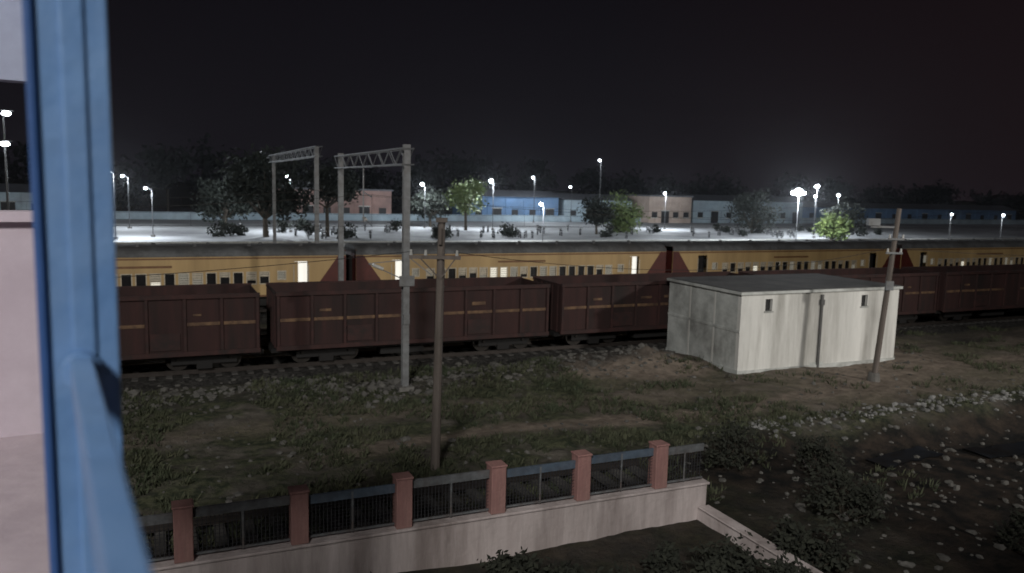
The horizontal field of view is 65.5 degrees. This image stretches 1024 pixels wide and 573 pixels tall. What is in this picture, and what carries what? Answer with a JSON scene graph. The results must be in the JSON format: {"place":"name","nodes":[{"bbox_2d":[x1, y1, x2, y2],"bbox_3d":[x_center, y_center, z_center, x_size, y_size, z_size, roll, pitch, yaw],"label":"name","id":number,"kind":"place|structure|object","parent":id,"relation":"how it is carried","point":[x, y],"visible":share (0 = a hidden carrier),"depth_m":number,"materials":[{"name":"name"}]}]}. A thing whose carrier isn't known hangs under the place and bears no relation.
{"place":"outdoors","nodes":[
{"label":"outdoors","id":0,"kind":"place"},
{"bbox_2d":[0,0,1023,257],"label":"sky","id":1,"kind":"structure","parent":0,"point":[897,93],"materials":[{"name":"black"}]},
{"bbox_2d":[8,178,1023,572],"bbox_3d":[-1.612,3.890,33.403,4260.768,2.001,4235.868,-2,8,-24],"label":"ground","id":2,"kind":"structure","parent":0,"point":[970,424],"depth_m":26.52,"materials":[{"name":"soil"}]},
{"bbox_2d":[0,109,13,209],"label":"floodlight mast","id":3,"kind":"object","parent":2,"relation":"on","point":[4,143],"visible":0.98,"depth_m":59.22,"materials":[{"name":"metal"}]},
{"bbox_2d":[190,172,258,227],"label":"neem tree","id":4,"kind":"object","parent":2,"relation":"on","point":[214,210],"visible":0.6,"depth_m":114.89,"materials":[{"name":"green plant"}]},
{"bbox_2d":[209,143,313,236],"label":"neem tree","id":5,"kind":"object","parent":2,"relation":"on","point":[239,188],"visible":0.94,"depth_m":97.91,"materials":[{"name":"green plant"}]},
{"bbox_2d":[260,328,266,340],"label":"railway track","id":6,"kind":"structure","parent":2,"relation":"on","point":[262,336],"depth_m":40.07,"materials":[{"name":"metal"}]},
{"bbox_2d":[260,305,266,313],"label":"railway track","id":7,"kind":"structure","parent":2,"relation":"on","point":[264,309],"depth_m":46.43,"materials":[{"name":"metal"}]},
{"bbox_2d":[116,242,346,308],"bbox_3d":[-20.598,-0.484,44.286,22.660,3.788,3.542,-2,8,-24],"label":"passenger coach","id":8,"kind":"object","parent":7,"relation":"on","point":[136,260],"visible":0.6,"depth_m":44.73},
{"bbox_2d":[345,240,665,280],"bbox_3d":[0.162,-1.110,53.447,22.660,3.788,3.542,-2,8,-24],"label":"passenger coach","id":9,"kind":"object","parent":7,"relation":"on","point":[629,256],"visible":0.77,"depth_m":51.82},
{"bbox_2d":[655,239,896,273],"bbox_3d":[20.922,-1.737,62.609,22.660,3.788,3.542,-2,8,-24],"label":"passenger coach","id":10,"kind":"object","parent":7,"relation":"on","point":[708,256],"visible":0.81,"depth_m":60.54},
{"bbox_2d":[881,238,1023,268],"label":"passenger coach","id":11,"kind":"object","parent":7,"relation":"on","point":[1007,250],"visible":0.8,"depth_m":68.85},
{"bbox_2d":[268,146,322,243],"bbox_3d":[-19.725,-6.587,71.212,0.600,10.825,27.020,-2,8,-24],"label":"overhead line portal","id":12,"kind":"object","parent":2,"relation":"on","point":[316,156],"visible":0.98,"depth_m":62.07,"materials":[{"name":"metal"}]},
{"bbox_2d":[298,161,361,236],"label":"neem tree","id":13,"kind":"object","parent":2,"relation":"on","point":[329,183],"visible":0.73,"depth_m":101.39,"materials":[{"name":"green plant"}]},
{"bbox_2d":[334,144,431,391],"bbox_3d":[-6.811,-1.330,36.283,2.524,9.700,12.809,-2,8,-24],"label":"overhead line portal","id":14,"kind":"object","parent":2,"relation":"on","point":[406,280],"visible":0.96,"depth_m":31.08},
{"bbox_2d":[2,190,1015,219],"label":"overhead wire","id":15,"kind":"object","parent":14,"relation":"hanging from","point":[488,205],"visible":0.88,"depth_m":51.89,"materials":[{"name":"metal"}]},
{"bbox_2d":[141,458,673,558],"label":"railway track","id":16,"kind":"structure","parent":2,"relation":"on","point":[380,502],"depth_m":19.44,"materials":[{"name":"metal"}]},
{"bbox_2d":[410,185,455,225],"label":"neem tree","id":17,"kind":"object","parent":2,"relation":"on","point":[433,195],"visible":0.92,"depth_m":133.15,"materials":[{"name":"green plant"}]},
{"bbox_2d":[409,218,460,469],"bbox_3d":[-2.160,1.814,22.071,1.400,7.422,0.338,1,7,0],"label":"utility pole","id":18,"kind":"object","parent":2,"relation":"on","point":[440,257],"visible":0.94,"depth_m":21.95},
{"bbox_2d":[442,176,488,229],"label":"neem tree","id":19,"kind":"object","parent":2,"relation":"on","point":[465,194],"visible":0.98,"depth_m":124.94,"materials":[{"name":"green plant"}]},
{"bbox_2d":[150,478,822,572],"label":"boundary wall","id":20,"kind":"structure","parent":2,"relation":"on","point":[461,540],"depth_m":17.12,"materials":[{"name":"paint"}]},
{"bbox_2d":[171,498,193,563],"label":"wall pillar","id":21,"kind":"structure","parent":20,"relation":"on","point":[183,539],"depth_m":14.65,"materials":[{"name":"pink paint"}]},
{"bbox_2d":[137,512,173,561],"bbox_3d":[-7.063,4.633,14.363,1.750,0.894,0.060,-2,8,-24],"label":"iron fence panel","id":22,"kind":"object","parent":21,"relation":"attached to","point":[155,519],"visible":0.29,"depth_m":14.59,"materials":[{"name":"metal"}]},
{"bbox_2d":[193,495,289,554],"bbox_3d":[-5.142,4.554,15.208,1.750,0.937,0.060,-2,8,-24],"label":"iron fence panel","id":23,"kind":"object","parent":21,"relation":"attached to","point":[242,507],"visible":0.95,"depth_m":15.18,"materials":[{"name":"metal"}]},
{"bbox_2d":[287,484,309,545],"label":"wall pillar","id":24,"kind":"structure","parent":20,"relation":"on","point":[299,516],"depth_m":15.50,"materials":[{"name":"pink paint"}]},
{"bbox_2d":[309,484,394,537],"bbox_3d":[-3.222,4.521,16.059,1.750,0.888,0.060,-2,8,-24],"label":"iron fence panel","id":25,"kind":"object","parent":24,"relation":"attached to","point":[351,494],"visible":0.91,"depth_m":16.03,"materials":[{"name":"metal"}]},
{"bbox_2d":[391,471,413,528],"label":"wall pillar","id":26,"kind":"structure","parent":20,"relation":"on","point":[402,504],"depth_m":16.35,"materials":[{"name":"pink paint"}]},
{"bbox_2d":[412,469,489,521],"bbox_3d":[-1.301,4.441,16.904,1.750,0.931,0.060,-2,8,-24],"label":"iron fence panel","id":27,"kind":"object","parent":26,"relation":"attached to","point":[450,479],"visible":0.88,"depth_m":16.88,"materials":[{"name":"metal"}]},
{"bbox_2d":[486,460,507,514],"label":"wall pillar","id":28,"kind":"structure","parent":20,"relation":"on","point":[496,492],"depth_m":17.20,"materials":[{"name":"pink paint"}]},
{"bbox_2d":[505,460,575,507],"bbox_3d":[0.619,4.405,17.754,1.750,0.888,0.060,-2,8,-24],"label":"iron fence panel","id":29,"kind":"object","parent":28,"relation":"attached to","point":[536,469],"visible":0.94,"depth_m":17.73,"materials":[{"name":"metal"}]},
{"bbox_2d":[570,449,592,500],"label":"wall pillar","id":30,"kind":"structure","parent":20,"relation":"on","point":[581,475],"depth_m":18.04,"materials":[{"name":"pink paint"}]},
{"bbox_2d":[590,448,653,494],"bbox_3d":[2.540,4.322,18.598,1.750,0.937,0.060,-2,8,-24],"label":"iron fence panel","id":31,"kind":"object","parent":30,"relation":"attached to","point":[621,456],"visible":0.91,"depth_m":18.58,"materials":[{"name":"metal"}]},
{"bbox_2d":[648,440,669,488],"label":"wall pillar","id":32,"kind":"structure","parent":20,"relation":"on","point":[658,468],"depth_m":18.89,"materials":[{"name":"pink paint"}]},
{"bbox_2d":[667,443,703,482],"bbox_3d":[4.170,4.294,19.320,1.115,0.894,0.061,-2,8,-24],"label":"iron fence panel","id":33,"kind":"object","parent":32,"relation":"attached to","point":[685,449],"visible":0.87,"depth_m":19.31,"materials":[{"name":"metal"}]},
{"bbox_2d":[451,190,561,214],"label":"blue shed","id":34,"kind":"structure","parent":2,"relation":"on","point":[518,199],"depth_m":164.35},
{"bbox_2d":[0,132,1023,219],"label":"distant trees","id":35,"kind":"object","parent":2,"relation":"on","point":[158,165],"visible":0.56,"depth_m":226.55,"materials":[{"name":"green plant"}]},
{"bbox_2d":[477,546,558,572],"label":"bush","id":36,"kind":"object","parent":2,"relation":"on","point":[507,563],"visible":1,"depth_m":15.89,"materials":[{"name":"green plant"}]},
{"bbox_2d":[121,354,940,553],"bbox_3d":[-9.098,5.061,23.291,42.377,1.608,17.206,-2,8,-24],"label":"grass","id":37,"kind":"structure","parent":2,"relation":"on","point":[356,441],"depth_m":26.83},
{"bbox_2d":[545,559,586,572],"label":"bush","id":38,"kind":"object","parent":2,"relation":"on","point":[563,568],"visible":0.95,"depth_m":16.00,"materials":[{"name":"green plant"}]},
{"bbox_2d":[114,195,1021,227],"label":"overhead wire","id":39,"kind":"object","parent":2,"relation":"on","point":[514,208],"visible":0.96,"depth_m":37.58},
{"bbox_2d":[115,219,1023,246],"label":"station platform","id":40,"kind":"structure","parent":2,"relation":"on","point":[187,232],"depth_m":125.32,"materials":[{"name":"concrete"}]},
{"bbox_2d":[0,192,31,209],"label":"walls","id":41,"kind":"structure","parent":40,"relation":"on","point":[14,196],"depth_m":128.24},
{"bbox_2d":[0,192,23,209],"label":"openings","id":42,"kind":"object","parent":41,"relation":"attached to","point":[11,205],"visible":0.17,"depth_m":127.85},
{"bbox_2d":[0,183,30,191],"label":"roof","id":43,"kind":"structure","parent":41,"relation":"on","point":[19,187],"depth_m":129.31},
{"bbox_2d":[113,174,117,238],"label":"street lamp","id":44,"kind":"object","parent":40,"relation":"on","point":[114,209],"visible":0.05,"depth_m":89.72,"materials":[{"name":"metal"}]},
{"bbox_2d":[120,174,131,228],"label":"street lamp","id":45,"kind":"object","parent":40,"relation":"on","point":[123,175],"visible":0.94,"depth_m":109.50,"materials":[{"name":"metal"}]},
{"bbox_2d":[143,186,155,236],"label":"street lamp","id":46,"kind":"object","parent":40,"relation":"on","point":[146,187],"visible":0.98,"depth_m":94.77,"materials":[{"name":"metal"}]},
{"bbox_2d":[207,221,233,236],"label":"bush","id":47,"kind":"object","parent":40,"relation":"on","point":[221,229],"visible":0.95,"depth_m":98.24,"materials":[{"name":"green plant"}]},
{"bbox_2d":[222,223,240,235],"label":"bush","id":48,"kind":"object","parent":40,"relation":"on","point":[234,227],"visible":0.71,"depth_m":100.74,"materials":[{"name":"green plant"}]},
{"bbox_2d":[235,224,248,235],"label":"bush","id":49,"kind":"object","parent":40,"relation":"on","point":[243,229],"visible":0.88,"depth_m":101.32,"materials":[{"name":"green plant"}]},
{"bbox_2d":[276,220,293,232],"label":"bush","id":50,"kind":"object","parent":40,"relation":"on","point":[284,226],"visible":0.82,"depth_m":108.50,"materials":[{"name":"green plant"}]},
{"bbox_2d":[291,217,309,230],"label":"bush","id":51,"kind":"object","parent":40,"relation":"on","point":[301,220],"visible":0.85,"depth_m":114.74,"materials":[{"name":"green plant"}]},
{"bbox_2d":[295,221,313,229],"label":"bush","id":52,"kind":"object","parent":40,"relation":"on","point":[304,227],"visible":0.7,"depth_m":114.64,"materials":[{"name":"green plant"}]},
{"bbox_2d":[304,225,313,234],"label":"bush","id":53,"kind":"object","parent":40,"relation":"on","point":[309,228],"visible":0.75,"depth_m":105.45,"materials":[{"name":"green plant"}]},
{"bbox_2d":[276,189,390,213],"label":"walls","id":54,"kind":"structure","parent":40,"relation":"on","point":[382,201],"depth_m":151.13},
{"bbox_2d":[278,189,385,213],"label":"openings","id":55,"kind":"object","parent":54,"relation":"attached to","point":[366,210],"visible":0.47,"depth_m":150.36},
{"bbox_2d":[283,187,393,190],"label":"roof","id":56,"kind":"structure","parent":54,"relation":"on","point":[359,190],"depth_m":150.90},
{"bbox_2d":[335,221,357,237],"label":"bush","id":57,"kind":"object","parent":40,"relation":"on","point":[352,233],"visible":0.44,"depth_m":100.83,"materials":[{"name":"green plant"}]},
{"bbox_2d":[388,218,401,230],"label":"bush","id":58,"kind":"object","parent":40,"relation":"on","point":[396,223],"visible":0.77,"depth_m":118.20,"materials":[{"name":"green plant"}]},
{"bbox_2d":[428,224,437,237],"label":"bush","id":59,"kind":"object","parent":40,"relation":"on","point":[434,233],"visible":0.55,"depth_m":104.79,"materials":[{"name":"green plant"}]},
{"bbox_2d":[436,227,452,238],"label":"bush","id":60,"kind":"object","parent":40,"relation":"on","point":[447,233],"visible":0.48,"depth_m":104.31,"materials":[{"name":"green plant"}]},
{"bbox_2d":[497,222,513,234],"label":"bush","id":61,"kind":"object","parent":40,"relation":"on","point":[505,225],"visible":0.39,"depth_m":115.83,"materials":[{"name":"green plant"}]},
{"bbox_2d":[500,227,518,236],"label":"bush","id":62,"kind":"object","parent":40,"relation":"on","point":[512,232],"visible":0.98,"depth_m":111.02,"materials":[{"name":"green plant"}]},
{"bbox_2d":[115,211,1023,223],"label":"platform wall","id":63,"kind":"structure","parent":40,"relation":"on","point":[309,216],"depth_m":157.32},
{"bbox_2d":[598,223,617,236],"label":"bush","id":64,"kind":"object","parent":40,"relation":"on","point":[605,231],"visible":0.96,"depth_m":116.54,"materials":[{"name":"green plant"}]},
{"bbox_2d":[652,224,662,231],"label":"bush","id":65,"kind":"object","parent":40,"relation":"on","point":[656,229],"visible":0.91,"depth_m":134.37,"materials":[{"name":"green plant"}]},
{"bbox_2d":[628,196,691,222],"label":"walls","id":66,"kind":"structure","parent":40,"relation":"on","point":[675,205],"depth_m":174.36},
{"bbox_2d":[626,194,693,196],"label":"roof","id":67,"kind":"structure","parent":66,"relation":"on","point":[659,195],"depth_m":173.69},
{"bbox_2d":[648,197,688,222],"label":"openings","id":68,"kind":"object","parent":66,"relation":"attached to","point":[664,213],"visible":0.81,"depth_m":173.93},
{"bbox_2d":[712,223,722,230],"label":"bush","id":69,"kind":"object","parent":40,"relation":"on","point":[717,226],"visible":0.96,"depth_m":142.52,"materials":[{"name":"green plant"}]},
{"bbox_2d":[678,194,805,222],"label":"pale blue shed","id":70,"kind":"structure","parent":40,"relation":"on","point":[707,206],"depth_m":183.46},
{"bbox_2d":[737,229,748,235],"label":"bush","id":71,"kind":"object","parent":40,"relation":"on","point":[742,232],"visible":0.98,"depth_m":128.25,"materials":[{"name":"green plant"}]},
{"bbox_2d":[795,223,804,230],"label":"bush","id":72,"kind":"object","parent":40,"relation":"on","point":[799,229],"visible":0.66,"depth_m":150.01,"materials":[{"name":"green plant"}]},
{"bbox_2d":[812,184,818,237],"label":"street lamp","id":73,"kind":"object","parent":40,"relation":"on","point":[817,186],"visible":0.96,"depth_m":129.12,"materials":[{"name":"metal"}]},
{"bbox_2d":[851,226,869,235],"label":"bush","id":74,"kind":"object","parent":40,"relation":"on","point":[861,231],"visible":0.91,"depth_m":138.23,"materials":[{"name":"green plant"}]},
{"bbox_2d":[873,228,882,234],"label":"bush","id":75,"kind":"object","parent":40,"relation":"on","point":[879,232],"visible":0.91,"depth_m":144.82,"materials":[{"name":"green plant"}]},
{"bbox_2d":[120,310,1023,381],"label":"railway track","id":76,"kind":"structure","parent":2,"relation":"on","point":[153,374],"depth_m":37.06,"materials":[{"name":"metal"}]},
{"bbox_2d":[117,283,264,370],"bbox_3d":[-16.702,1.802,31.527,13.600,3.184,3.300,-2,8,-24],"label":"goods wagon","id":77,"kind":"object","parent":76,"relation":"on","point":[182,327],"visible":0.67,"depth_m":31.76,"materials":[{"name":"metal"}]},
{"bbox_2d":[261,276,549,362],"bbox_3d":[-4.630,1.438,36.854,13.600,3.184,3.300,-2,8,-24],"label":"goods wagon","id":78,"kind":"object","parent":76,"relation":"on","point":[325,320],"visible":0.95,"depth_m":35.40,"materials":[{"name":"metal"}]},
{"bbox_2d":[533,271,742,344],"bbox_3d":[7.441,1.073,42.181,13.600,3.184,3.300,-2,8,-24],"label":"goods wagon","id":79,"kind":"object","parent":76,"relation":"on","point":[606,308],"visible":0.52,"depth_m":39.59,"materials":[{"name":"metal"}]},
{"bbox_2d":[738,267,939,323],"bbox_3d":[19.513,0.709,47.509,13.600,3.184,3.300,-2,8,-24],"label":"goods wagon","id":80,"kind":"object","parent":76,"relation":"on","point":[917,294],"visible":0.3,"depth_m":48.01,"materials":[{"name":"metal"}]},
{"bbox_2d":[901,264,1023,320],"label":"goods wagon","id":81,"kind":"object","parent":76,"relation":"on","point":[964,292],"visible":0.74,"depth_m":50.47,"materials":[{"name":"metal"}]},
{"bbox_2d":[121,343,1023,572],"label":"loose stone","id":82,"kind":"object","parent":2,"relation":"on","point":[210,396],"visible":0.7,"depth_m":29.43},
{"bbox_2d":[555,193,633,215],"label":"pale blue shed","id":83,"kind":"structure","parent":2,"relation":"on","point":[564,204],"depth_m":169.88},
{"bbox_2d":[577,193,616,233],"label":"neem tree","id":84,"kind":"object","parent":2,"relation":"on","point":[593,205],"visible":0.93,"depth_m":122.51,"materials":[{"name":"green plant"}]},
{"bbox_2d":[600,189,649,233],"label":"neem tree","id":85,"kind":"object","parent":2,"relation":"on","point":[629,217],"visible":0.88,"depth_m":128.99,"materials":[{"name":"green plant"}]},
{"bbox_2d":[639,541,695,572],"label":"bush","id":86,"kind":"object","parent":2,"relation":"on","point":[665,559],"visible":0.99,"depth_m":16.43,"materials":[{"name":"green plant"}]},
{"bbox_2d":[679,530,766,572],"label":"bush","id":87,"kind":"object","parent":2,"relation":"on","point":[741,562],"visible":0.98,"depth_m":16.32,"materials":[{"name":"green plant"}]},
{"bbox_2d":[696,413,781,472],"bbox_3d":[6.374,4.458,23.364,2.504,1.905,2.109,-1,8,-21],"label":"bush","id":88,"kind":"object","parent":2,"relation":"on","point":[737,439],"visible":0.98,"depth_m":23.17,"materials":[{"name":"green plant"}]},
{"bbox_2d":[723,187,785,233],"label":"neem tree","id":89,"kind":"object","parent":2,"relation":"on","point":[744,205],"visible":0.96,"depth_m":137.76,"materials":[{"name":"green plant"}]},
{"bbox_2d":[666,273,902,373],"bbox_3d":[13.319,1.786,39.491,9.840,4.120,5.640,-2,8,-24],"label":"white plastered hut","id":90,"kind":"object","parent":2,"relation":"on","point":[740,324],"visible":0.88,"depth_m":37.09,"materials":[{"name":"paint"}]},
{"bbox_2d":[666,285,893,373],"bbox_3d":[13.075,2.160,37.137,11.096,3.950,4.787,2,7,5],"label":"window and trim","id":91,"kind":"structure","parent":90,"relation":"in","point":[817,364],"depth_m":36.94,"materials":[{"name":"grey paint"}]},
{"bbox_2d":[748,550,821,572],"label":"bush","id":92,"kind":"object","parent":2,"relation":"on","point":[780,566],"visible":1,"depth_m":15.36,"materials":[{"name":"green plant"}]},
{"bbox_2d":[791,188,805,240],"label":"street lamp","id":93,"kind":"object","parent":2,"relation":"on","point":[798,191],"visible":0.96,"depth_m":108.16,"materials":[{"name":"metal"}]},
{"bbox_2d":[759,502,862,572],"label":"bush","id":94,"kind":"object","parent":2,"relation":"on","point":[792,534],"visible":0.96,"depth_m":16.97,"materials":[{"name":"green plant"}]},
{"bbox_2d":[780,432,854,478],"bbox_3d":[8.850,4.973,23.148,2.158,1.436,2.064,1,7,0],"label":"bush","id":95,"kind":"object","parent":2,"relation":"on","point":[823,457],"visible":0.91,"depth_m":22.97,"materials":[{"name":"green plant"}]},
{"bbox_2d":[811,210,853,239],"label":"neem tree","id":96,"kind":"object","parent":2,"relation":"on","point":[840,226],"visible":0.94,"depth_m":116.30,"materials":[{"name":"green plant"}]},
{"bbox_2d":[656,325,1023,421],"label":"grass","id":97,"kind":"structure","parent":2,"relation":"on","point":[954,343],"depth_m":35.46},
{"bbox_2d":[820,195,867,239],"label":"neem tree","id":98,"kind":"object","parent":2,"relation":"on","point":[853,212],"visible":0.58,"depth_m":125.99,"materials":[{"name":"green plant"}]},
{"bbox_2d":[793,460,899,529],"bbox_3d":[8.345,5.205,19.742,2.506,1.492,2.479,-5,10,-44],"label":"bush","id":99,"kind":"object","parent":2,"relation":"on","point":[866,494],"visible":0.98,"depth_m":19.59,"materials":[{"name":"green plant"}]},
{"bbox_2d":[733,388,1023,439],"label":"rubble","id":100,"kind":"object","parent":2,"relation":"on","point":[940,409],"visible":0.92,"depth_m":30.25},
{"bbox_2d":[866,208,904,381],"bbox_3d":[15.875,0.485,34.376,1.568,7.715,0.593,1,7,0],"label":"utility pole","id":101,"kind":"object","parent":2,"relation":"on","point":[873,375],"visible":0.88,"depth_m":34.18,"materials":[{"name":"concrete"}]},
{"bbox_2d":[117,248,1023,277],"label":"service wire","id":102,"kind":"object","parent":101,"relation":"attached to","point":[511,259],"visible":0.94,"depth_m":22.39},
{"bbox_2d":[865,446,943,468],"bbox_3d":[13.367,5.791,27.096,3.000,0.166,0.900,-3,8,-29],"label":"corrugated sheet","id":103,"kind":"object","parent":2,"relation":"on","point":[887,460],"visible":1,"depth_m":26.99,"materials":[{"name":"metal"}]},
{"bbox_2d":[802,202,1017,219],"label":"pale blue shed","id":104,"kind":"structure","parent":2,"relation":"on","point":[879,210],"depth_m":214.90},
{"bbox_2d":[962,441,1023,458],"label":"corrugated sheet","id":105,"kind":"object","parent":2,"relation":"on","point":[1006,450],"visible":1,"depth_m":28.42,"materials":[{"name":"metal"}]},
{"bbox_2d":[991,506,1023,554],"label":"bush","id":106,"kind":"object","parent":2,"relation":"on","point":[1007,538],"visible":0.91,"depth_m":18.96,"materials":[{"name":"green plant"}]},
{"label":"footbridge pier","id":107,"kind":"object","parent":2,"relation":"on","visible":0},
{"bbox_2d":[0,433,49,572],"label":"footbridge deck","id":108,"kind":"structure","parent":107,"relation":"on","point":[24,546],"depth_m":3.87,"materials":[{"name":"concrete"}]},
{"bbox_2d":[0,210,42,437],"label":"footbridge parapet","id":109,"kind":"structure","parent":108,"relation":"on","point":[20,401],"depth_m":4.85,"materials":[{"name":"paint"}]},
{"bbox_2d":[21,0,123,572],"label":"footbridge post","id":110,"kind":"object","parent":108,"relation":"on","point":[66,60],"depth_m":1.52,"materials":[{"name":"metal"}]},
{"bbox_2d":[0,0,25,83],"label":"footbridge canopy","id":111,"kind":"object","parent":110,"relation":"on","point":[12,65],"depth_m":4.66,"materials":[{"name":"paint"}]},
{"bbox_2d":[59,350,152,572],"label":"footbridge handrail","id":112,"kind":"object","parent":108,"relation":"on","point":[119,544],"visible":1,"depth_m":0.92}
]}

